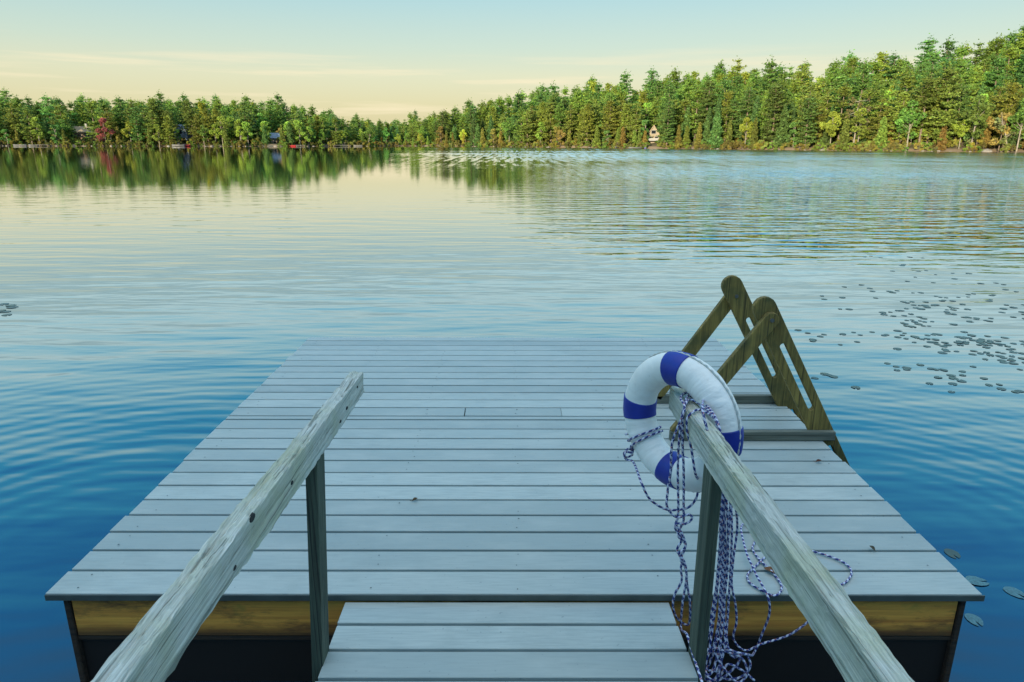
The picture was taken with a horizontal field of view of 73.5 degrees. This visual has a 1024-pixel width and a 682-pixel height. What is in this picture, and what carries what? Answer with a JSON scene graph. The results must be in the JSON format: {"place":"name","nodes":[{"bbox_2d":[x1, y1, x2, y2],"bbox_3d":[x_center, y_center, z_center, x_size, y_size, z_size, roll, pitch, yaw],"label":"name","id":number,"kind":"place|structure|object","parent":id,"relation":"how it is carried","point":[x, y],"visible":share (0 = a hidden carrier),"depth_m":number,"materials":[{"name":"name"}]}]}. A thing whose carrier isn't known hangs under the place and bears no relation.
{"place":"outdoors","nodes":[
{"label":"outdoors","id":0,"kind":"place"},
{"bbox_2d":[0,146,1023,681],"bbox_3d":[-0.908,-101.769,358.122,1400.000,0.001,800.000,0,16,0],"label":"lake water","id":1,"kind":"structure","parent":0,"point":[176,308],"depth_m":10.43,"materials":[{"name":"blue liquid"}]},
{"bbox_2d":[44,337,984,681],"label":"swim float","id":2,"kind":"object","parent":1,"relation":"on","point":[508,467],"visible":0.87,"depth_m":3.20,"materials":[{"name":"grey wood"}]},
{"bbox_2d":[91,371,914,681],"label":"gangway","id":3,"kind":"object","parent":2,"relation":"on","point":[507,641],"visible":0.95,"depth_m":2.27,"materials":[{"name":"grey wood"}]},
{"bbox_2d":[623,350,743,492],"bbox_3d":[0.634,0.306,2.601,0.134,0.552,0.552,-11,20,-34],"label":"life ring","id":4,"kind":"object","parent":3,"relation":"hanging from","point":[697,379],"visible":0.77,"depth_m":2.56,"materials":[{"name":"white plastic"}]},
{"bbox_2d":[623,392,852,681],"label":"rope","id":5,"kind":"object","parent":3,"relation":"hanging from","point":[724,566],"visible":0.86,"depth_m":2.49,"materials":[{"name":"fabric"}]},
{"bbox_2d":[657,275,849,465],"bbox_3d":[1.630,0.448,4.333,1.398,1.649,0.647,0,16,0],"label":"swim ladder","id":6,"kind":"object","parent":2,"relation":"attached to","point":[769,332],"visible":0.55,"depth_m":4.04,"materials":[{"name":"brown wood"}]},
{"bbox_2d":[965,613,982,625],"bbox_3d":[2.164,1.304,3.208,0.069,0.002,0.089,0,17,-1],"label":"lily pad","id":7,"kind":"object","parent":1,"relation":"on","point":[973,619],"visible":1,"depth_m":3.21,"materials":[{"name":"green plant"}]},
{"bbox_2d":[965,576,988,585],"bbox_3d":[2.369,1.221,3.493,0.109,0.003,0.085,3,16,7],"label":"lily pad","id":8,"kind":"object","parent":1,"relation":"on","point":[974,580],"visible":0.89,"depth_m":3.49,"materials":[{"name":"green plant"}]},
{"bbox_2d":[1003,586,1023,597],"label":"lily pad","id":9,"kind":"object","parent":1,"relation":"on","point":[1015,592],"visible":1,"depth_m":3.41,"materials":[{"name":"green plant"}]},
{"bbox_2d":[0,103,1023,151],"bbox_3d":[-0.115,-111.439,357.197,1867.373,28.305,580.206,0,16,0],"label":"hills","id":10,"kind":"structure","parent":0,"point":[911,148],"depth_m":229.25,"materials":[{"name":"green plant"}]},
{"bbox_2d":[1,101,28,138],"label":"white pine tree","id":11,"kind":"object","parent":10,"relation":"on","point":[12,125],"visible":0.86,"depth_m":283.05,"materials":[{"name":"green plant"}]},
{"bbox_2d":[16,105,37,144],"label":"white pine tree","id":12,"kind":"object","parent":10,"relation":"on","point":[26,111],"visible":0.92,"depth_m":279.26,"materials":[{"name":"green plant"}]},
{"bbox_2d":[27,117,45,145],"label":"birch tree","id":13,"kind":"object","parent":10,"relation":"on","point":[34,121],"visible":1,"depth_m":279.23,"materials":[{"name":"green plant"}]},
{"bbox_2d":[49,104,74,138],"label":"white pine tree","id":14,"kind":"object","parent":10,"relation":"on","point":[60,112],"visible":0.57,"depth_m":288.91,"materials":[{"name":"green plant"}]},
{"bbox_2d":[71,124,93,139],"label":"cabin","id":15,"kind":"object","parent":10,"relation":"on","point":[81,131],"visible":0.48,"depth_m":302.85,"materials":[{"name":"beige"}]},
{"bbox_2d":[81,97,100,139],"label":"white pine tree","id":16,"kind":"object","parent":10,"relation":"on","point":[91,105],"visible":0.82,"depth_m":287.10,"materials":[{"name":"green plant"}]},
{"bbox_2d":[95,117,115,141],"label":"maple tree","id":17,"kind":"object","parent":10,"relation":"on","point":[101,120],"visible":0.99,"depth_m":283.31,"materials":[{"name":"red plant"}]},
{"bbox_2d":[100,105,119,139],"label":"white pine tree","id":18,"kind":"object","parent":10,"relation":"on","point":[107,123],"visible":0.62,"depth_m":287.61,"materials":[{"name":"green plant"}]},
{"bbox_2d":[110,97,126,136],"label":"white pine tree","id":19,"kind":"object","parent":10,"relation":"on","point":[120,109],"visible":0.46,"depth_m":294.34,"materials":[{"name":"green plant"}]},
{"bbox_2d":[121,99,144,141],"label":"white pine tree","id":20,"kind":"object","parent":10,"relation":"on","point":[128,110],"visible":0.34,"depth_m":289.38,"materials":[{"name":"green plant"}]},
{"bbox_2d":[128,105,147,140],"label":"white pine tree","id":21,"kind":"object","parent":10,"relation":"on","point":[137,136],"visible":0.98,"depth_m":284.13,"materials":[{"name":"green plant"}]},
{"bbox_2d":[143,96,162,128],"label":"white pine tree","id":22,"kind":"object","parent":10,"relation":"on","point":[153,107],"visible":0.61,"depth_m":290.80,"materials":[{"name":"green plant"}]},
{"bbox_2d":[142,110,163,145],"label":"white pine tree","id":23,"kind":"object","parent":10,"relation":"on","point":[152,128],"visible":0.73,"depth_m":286.14,"materials":[{"name":"green plant"}]},
{"bbox_2d":[160,116,176,141],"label":"white pine tree","id":24,"kind":"object","parent":10,"relation":"on","point":[167,126],"visible":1,"depth_m":284.58,"materials":[{"name":"green plant"}]},
{"bbox_2d":[176,96,197,137],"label":"white pine tree","id":25,"kind":"object","parent":10,"relation":"on","point":[187,103],"visible":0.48,"depth_m":294.33,"materials":[{"name":"green plant"}]},
{"bbox_2d":[181,106,196,140],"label":"white pine tree","id":26,"kind":"object","parent":10,"relation":"on","point":[189,117],"visible":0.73,"depth_m":290.87,"materials":[{"name":"green plant"}]},
{"bbox_2d":[188,114,205,145],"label":"white pine tree","id":27,"kind":"object","parent":10,"relation":"on","point":[195,129],"visible":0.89,"depth_m":288.74,"materials":[{"name":"green plant"}]},
{"bbox_2d":[198,108,213,141],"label":"white pine tree","id":28,"kind":"object","parent":10,"relation":"on","point":[205,118],"visible":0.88,"depth_m":289.33,"materials":[{"name":"green plant"}]},
{"bbox_2d":[214,116,229,143],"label":"birch tree","id":29,"kind":"object","parent":10,"relation":"on","point":[220,120],"visible":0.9,"depth_m":290.32,"materials":[{"name":"green plant"}]},
{"bbox_2d":[236,98,255,142],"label":"white pine tree","id":30,"kind":"object","parent":10,"relation":"on","point":[244,115],"visible":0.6,"depth_m":294.80,"materials":[{"name":"green plant"}]},
{"bbox_2d":[293,120,305,145],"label":"birch tree","id":31,"kind":"object","parent":10,"relation":"on","point":[299,125],"visible":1,"depth_m":301.46,"materials":[{"name":"green plant"}]},
{"bbox_2d":[328,115,342,145],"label":"white pine tree","id":32,"kind":"object","parent":10,"relation":"on","point":[335,133],"visible":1,"depth_m":311.88,"materials":[{"name":"green plant"}]},
{"bbox_2d":[434,111,449,140],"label":"white pine tree","id":33,"kind":"object","parent":10,"relation":"on","point":[441,121],"visible":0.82,"depth_m":325.72,"materials":[{"name":"green plant"}]},
{"bbox_2d":[461,105,478,139],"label":"white pine tree","id":34,"kind":"object","parent":10,"relation":"on","point":[469,118],"visible":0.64,"depth_m":317.01,"materials":[{"name":"green plant"}]},
{"bbox_2d":[484,104,499,138],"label":"white pine tree","id":35,"kind":"object","parent":10,"relation":"on","point":[493,115],"visible":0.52,"depth_m":308.93,"materials":[{"name":"green plant"}]},
{"bbox_2d":[502,118,515,146],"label":"birch tree","id":36,"kind":"object","parent":10,"relation":"on","point":[507,128],"visible":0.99,"depth_m":290.34,"materials":[{"name":"green plant"}]},
{"bbox_2d":[0,24,1023,145],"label":"forest","id":37,"kind":"object","parent":10,"relation":"on","point":[998,63],"visible":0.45,"depth_m":279.02,"materials":[{"name":"green plant"}]},
{"bbox_2d":[0,126,1023,151],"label":"undergrowth","id":38,"kind":"object","parent":10,"relation":"on","point":[869,145],"visible":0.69,"depth_m":264.90,"materials":[{"name":"green plant"}]},
{"bbox_2d":[511,106,529,146],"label":"white pine tree","id":39,"kind":"object","parent":10,"relation":"on","point":[520,121],"visible":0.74,"depth_m":284.01,"materials":[{"name":"green plant"}]},
{"bbox_2d":[516,109,536,146],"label":"white pine tree","id":40,"kind":"object","parent":10,"relation":"on","point":[526,129],"visible":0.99,"depth_m":282.19,"materials":[{"name":"green plant"}]},
{"bbox_2d":[533,101,549,138],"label":"white pine tree","id":41,"kind":"object","parent":10,"relation":"on","point":[541,111],"visible":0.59,"depth_m":283.92,"materials":[{"name":"green plant"}]},
{"bbox_2d":[540,99,558,142],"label":"white pine tree","id":42,"kind":"object","parent":10,"relation":"on","point":[550,121],"visible":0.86,"depth_m":280.38,"materials":[{"name":"green plant"}]},
{"bbox_2d":[550,99,567,143],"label":"white pine tree","id":43,"kind":"object","parent":10,"relation":"on","point":[560,116],"visible":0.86,"depth_m":274.98,"materials":[{"name":"green plant"}]},
{"bbox_2d":[560,104,578,138],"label":"white pine tree","id":44,"kind":"object","parent":10,"relation":"on","point":[569,124],"visible":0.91,"depth_m":272.18,"materials":[{"name":"green plant"}]},
{"bbox_2d":[574,101,595,140],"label":"white pine tree","id":45,"kind":"object","parent":10,"relation":"on","point":[587,122],"visible":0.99,"depth_m":262.81,"materials":[{"name":"green plant"}]},
{"bbox_2d":[581,97,601,141],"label":"white pine tree","id":46,"kind":"object","parent":10,"relation":"on","point":[595,118],"visible":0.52,"depth_m":265.85,"materials":[{"name":"green plant"}]},
{"bbox_2d":[598,99,620,138],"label":"white pine tree","id":47,"kind":"object","parent":10,"relation":"on","point":[609,112],"visible":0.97,"depth_m":259.28,"materials":[{"name":"green plant"}]},
{"bbox_2d":[615,103,634,142],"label":"white pine tree","id":48,"kind":"object","parent":10,"relation":"on","point":[626,112],"visible":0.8,"depth_m":254.09,"materials":[{"name":"green plant"}]},
{"bbox_2d":[625,102,646,138],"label":"white pine tree","id":49,"kind":"object","parent":10,"relation":"on","point":[636,126],"visible":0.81,"depth_m":250.54,"materials":[{"name":"green plant"}]},
{"bbox_2d":[647,125,659,142],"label":"gabled cabin","id":50,"kind":"object","parent":10,"relation":"on","point":[653,132],"visible":0.73,"depth_m":247.78,"materials":[{"name":"beige"}]},
{"bbox_2d":[655,99,676,144],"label":"white pine tree","id":51,"kind":"object","parent":10,"relation":"on","point":[668,114],"visible":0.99,"depth_m":234.67,"materials":[{"name":"green plant"}]},
{"bbox_2d":[656,83,679,128],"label":"white pine tree","id":52,"kind":"object","parent":10,"relation":"on","point":[670,90],"visible":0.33,"depth_m":246.28,"materials":[{"name":"green plant"}]},
{"bbox_2d":[668,96,684,135],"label":"white pine tree","id":53,"kind":"object","parent":10,"relation":"on","point":[676,117],"visible":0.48,"depth_m":241.48,"materials":[{"name":"green plant"}]},
{"bbox_2d":[681,106,694,141],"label":"fir tree","id":54,"kind":"object","parent":10,"relation":"on","point":[685,122],"visible":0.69,"depth_m":236.57,"materials":[{"name":"green plant"}]},
{"bbox_2d":[682,83,707,140],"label":"white pine tree","id":55,"kind":"object","parent":10,"relation":"on","point":[697,95],"visible":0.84,"depth_m":234.41,"materials":[{"name":"green plant"}]},
{"bbox_2d":[691,75,718,133],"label":"white pine tree","id":56,"kind":"object","parent":10,"relation":"on","point":[706,95],"visible":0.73,"depth_m":232.74,"materials":[{"name":"green plant"}]},
{"bbox_2d":[701,120,710,147],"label":"fir tree","id":57,"kind":"object","parent":10,"relation":"on","point":[706,134],"visible":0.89,"depth_m":227.08,"materials":[{"name":"green plant"}]},
{"bbox_2d":[707,111,723,148],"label":"fir tree","id":58,"kind":"object","parent":10,"relation":"on","point":[717,130],"visible":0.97,"depth_m":221.80,"materials":[{"name":"green plant"}]},
{"bbox_2d":[709,98,723,140],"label":"fir tree","id":59,"kind":"object","parent":10,"relation":"on","point":[718,106],"visible":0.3,"depth_m":227.05,"materials":[{"name":"green plant"}]},
{"bbox_2d":[708,77,735,127],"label":"white pine tree","id":60,"kind":"object","parent":10,"relation":"on","point":[725,86],"visible":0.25,"depth_m":230.35,"materials":[{"name":"green plant"}]},
{"bbox_2d":[721,103,733,140],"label":"white pine tree","id":61,"kind":"object","parent":10,"relation":"on","point":[725,118],"visible":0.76,"depth_m":223.82,"materials":[{"name":"green plant"}]},
{"bbox_2d":[721,90,738,140],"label":"white pine tree","id":62,"kind":"object","parent":10,"relation":"on","point":[729,95],"visible":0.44,"depth_m":226.87,"materials":[{"name":"green plant"}]},
{"bbox_2d":[723,95,742,137],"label":"white pine tree","id":63,"kind":"object","parent":10,"relation":"on","point":[734,106],"visible":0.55,"depth_m":225.03,"materials":[{"name":"green plant"}]},
{"bbox_2d":[731,84,756,137],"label":"white pine tree","id":64,"kind":"object","parent":10,"relation":"on","point":[749,100],"visible":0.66,"depth_m":219.20,"materials":[{"name":"green plant"}]},
{"bbox_2d":[739,117,756,147],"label":"birch tree","id":65,"kind":"object","parent":10,"relation":"on","point":[746,128],"visible":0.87,"depth_m":215.36,"materials":[{"name":"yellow plant"}]},
{"bbox_2d":[748,117,758,148],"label":"cedar tree","id":66,"kind":"object","parent":10,"relation":"on","point":[754,137],"visible":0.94,"depth_m":212.09,"materials":[{"name":"green plant"}]},
{"bbox_2d":[746,95,762,144],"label":"fir tree","id":67,"kind":"object","parent":10,"relation":"on","point":[755,109],"visible":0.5,"depth_m":216.06,"materials":[{"name":"green plant"}]},
{"bbox_2d":[753,90,779,135],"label":"white pine tree","id":68,"kind":"object","parent":10,"relation":"on","point":[762,116],"visible":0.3,"depth_m":213.78,"materials":[{"name":"green plant"}]},
{"bbox_2d":[760,79,791,144],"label":"white pine tree","id":69,"kind":"object","parent":10,"relation":"on","point":[775,101],"visible":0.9,"depth_m":207.21,"materials":[{"name":"green plant"}]},
{"bbox_2d":[758,74,796,145],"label":"white pine tree","id":70,"kind":"object","parent":10,"relation":"on","point":[783,83],"visible":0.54,"depth_m":208.06,"materials":[{"name":"green plant"}]},
{"bbox_2d":[771,105,790,148],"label":"fir tree","id":71,"kind":"object","parent":10,"relation":"on","point":[784,129],"visible":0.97,"depth_m":206.11,"materials":[{"name":"green plant"}]},
{"bbox_2d":[784,101,795,142],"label":"fir tree","id":72,"kind":"object","parent":10,"relation":"on","point":[793,114],"visible":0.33,"depth_m":208.88,"materials":[{"name":"green plant"}]},
{"bbox_2d":[791,82,825,137],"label":"white pine tree","id":73,"kind":"object","parent":10,"relation":"on","point":[810,88],"visible":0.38,"depth_m":203.11,"materials":[{"name":"green plant"}]},
{"bbox_2d":[795,93,822,145],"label":"tree","id":74,"kind":"object","parent":10,"relation":"on","point":[810,114],"visible":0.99,"depth_m":199.88,"materials":[{"name":"green plant"}]},
{"bbox_2d":[811,105,827,138],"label":"white pine tree","id":75,"kind":"object","parent":10,"relation":"on","point":[820,117],"visible":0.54,"depth_m":205.39,"materials":[{"name":"green plant"}]},
{"bbox_2d":[817,87,838,132],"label":"white pine tree","id":76,"kind":"object","parent":10,"relation":"on","point":[825,105],"visible":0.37,"depth_m":207.34,"materials":[{"name":"green plant"}]},
{"bbox_2d":[819,111,841,145],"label":"birch tree","id":77,"kind":"object","parent":10,"relation":"on","point":[833,128],"visible":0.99,"depth_m":195.92,"materials":[{"name":"yellow plant"}]},
{"bbox_2d":[826,81,856,139],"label":"white pine tree","id":78,"kind":"object","parent":10,"relation":"on","point":[844,90],"visible":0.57,"depth_m":200.19,"materials":[{"name":"green plant"}]},
{"bbox_2d":[837,113,850,149],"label":"cedar tree","id":79,"kind":"object","parent":10,"relation":"on","point":[843,137],"visible":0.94,"depth_m":194.12,"materials":[{"name":"green plant"}]},
{"bbox_2d":[844,96,871,142],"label":"bare pine tree","id":80,"kind":"object","parent":10,"relation":"on","point":[868,108],"visible":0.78,"depth_m":192.69,"materials":[{"name":"green plant"}]},
{"bbox_2d":[850,108,869,141],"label":"birch tree","id":81,"kind":"object","parent":10,"relation":"on","point":[859,117],"visible":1,"depth_m":192.01,"materials":[{"name":"green plant"}]},
{"bbox_2d":[853,83,880,135],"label":"white pine tree","id":82,"kind":"object","parent":10,"relation":"on","point":[870,93],"visible":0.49,"depth_m":196.14,"materials":[{"name":"green plant"}]},
{"bbox_2d":[865,98,891,139],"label":"white pine tree","id":83,"kind":"object","parent":10,"relation":"on","point":[879,114],"visible":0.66,"depth_m":191.56,"materials":[{"name":"green plant"}]},
{"bbox_2d":[873,116,887,148],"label":"cedar tree","id":84,"kind":"object","parent":10,"relation":"on","point":[882,133],"visible":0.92,"depth_m":188.34,"materials":[{"name":"green plant"}]},
{"bbox_2d":[884,78,910,131],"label":"white pine tree","id":85,"kind":"object","parent":10,"relation":"on","point":[897,92],"visible":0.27,"depth_m":191.66,"materials":[{"name":"green plant"}]},
{"bbox_2d":[885,89,917,143],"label":"white pine tree","id":86,"kind":"object","parent":10,"relation":"on","point":[903,103],"visible":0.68,"depth_m":184.40,"materials":[{"name":"green plant"}]},
{"bbox_2d":[887,68,917,142],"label":"white pine tree","id":87,"kind":"object","parent":10,"relation":"on","point":[909,80],"visible":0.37,"depth_m":187.38,"materials":[{"name":"green plant"}]},
{"bbox_2d":[894,100,926,149],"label":"birch tree","id":88,"kind":"object","parent":10,"relation":"on","point":[904,119],"visible":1,"depth_m":181.28,"materials":[{"name":"green plant"}]},
{"bbox_2d":[905,71,942,146],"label":"white pine tree","id":89,"kind":"object","parent":10,"relation":"on","point":[926,103],"visible":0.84,"depth_m":180.77,"materials":[{"name":"green plant"}]},
{"bbox_2d":[911,59,942,131],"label":"white pine tree","id":90,"kind":"object","parent":10,"relation":"on","point":[932,70],"visible":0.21,"depth_m":183.95,"materials":[{"name":"green plant"}]},
{"bbox_2d":[916,78,950,143],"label":"white pine tree","id":91,"kind":"object","parent":10,"relation":"on","point":[928,132],"visible":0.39,"depth_m":182.71,"materials":[{"name":"green plant"}]},
{"bbox_2d":[936,126,947,150],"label":"cedar tree","id":92,"kind":"object","parent":10,"relation":"on","point":[941,145],"visible":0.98,"depth_m":178.31,"materials":[{"name":"brown plant"}]},
{"bbox_2d":[921,79,963,140],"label":"white pine tree","id":93,"kind":"object","parent":10,"relation":"on","point":[945,118],"visible":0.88,"depth_m":177.82,"materials":[{"name":"green plant"}]},
{"bbox_2d":[931,61,963,136],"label":"white pine tree","id":94,"kind":"object","parent":10,"relation":"on","point":[949,72],"visible":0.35,"depth_m":181.07,"materials":[{"name":"green plant"}]},
{"bbox_2d":[947,80,972,138],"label":"white pine tree","id":95,"kind":"object","parent":10,"relation":"on","point":[961,98],"visible":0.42,"depth_m":182.30,"materials":[{"name":"green plant"}]},
{"bbox_2d":[949,114,971,148],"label":"birch tree","id":96,"kind":"object","parent":10,"relation":"on","point":[962,128],"visible":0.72,"depth_m":176.84,"materials":[{"name":"green plant"}]},
{"bbox_2d":[960,94,995,150],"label":"birch tree","id":97,"kind":"object","parent":10,"relation":"on","point":[976,116],"visible":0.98,"depth_m":172.36,"materials":[{"name":"green plant"}]},
{"bbox_2d":[980,116,991,148],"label":"cedar tree","id":98,"kind":"object","parent":10,"relation":"on","point":[987,133],"visible":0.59,"depth_m":175.41,"materials":[{"name":"brown plant"}]},
{"bbox_2d":[985,83,1006,139],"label":"white pine tree","id":99,"kind":"object","parent":10,"relation":"on","point":[997,97],"visible":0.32,"depth_m":177.22,"materials":[{"name":"green plant"}]},
{"bbox_2d":[987,112,1012,151],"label":"maple tree","id":100,"kind":"object","parent":10,"relation":"on","point":[1005,120],"visible":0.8,"depth_m":170.70,"materials":[{"name":"orange plant"}]},
{"bbox_2d":[993,117,1018,151],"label":"bare pine tree","id":101,"kind":"object","parent":10,"relation":"on","point":[1002,126],"visible":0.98,"depth_m":169.46,"materials":[{"name":"green plant"}]},
{"bbox_2d":[990,79,1023,146],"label":"white pine tree","id":102,"kind":"object","parent":10,"relation":"on","point":[1011,98],"visible":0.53,"depth_m":172.61,"materials":[{"name":"green plant"}]},
{"bbox_2d":[1005,98,1023,151],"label":"birch tree","id":103,"kind":"object","parent":10,"relation":"on","point":[1018,117],"visible":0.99,"depth_m":169.09,"materials":[{"name":"green plant"}]},
{"bbox_2d":[1007,105,1022,147],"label":"fir tree","id":104,"kind":"object","parent":10,"relation":"on","point":[1010,141],"visible":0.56,"depth_m":171.63,"materials":[{"name":"green plant"}]},
{"bbox_2d":[0,0,1023,138],"label":"sky","id":105,"kind":"structure","parent":0,"point":[383,60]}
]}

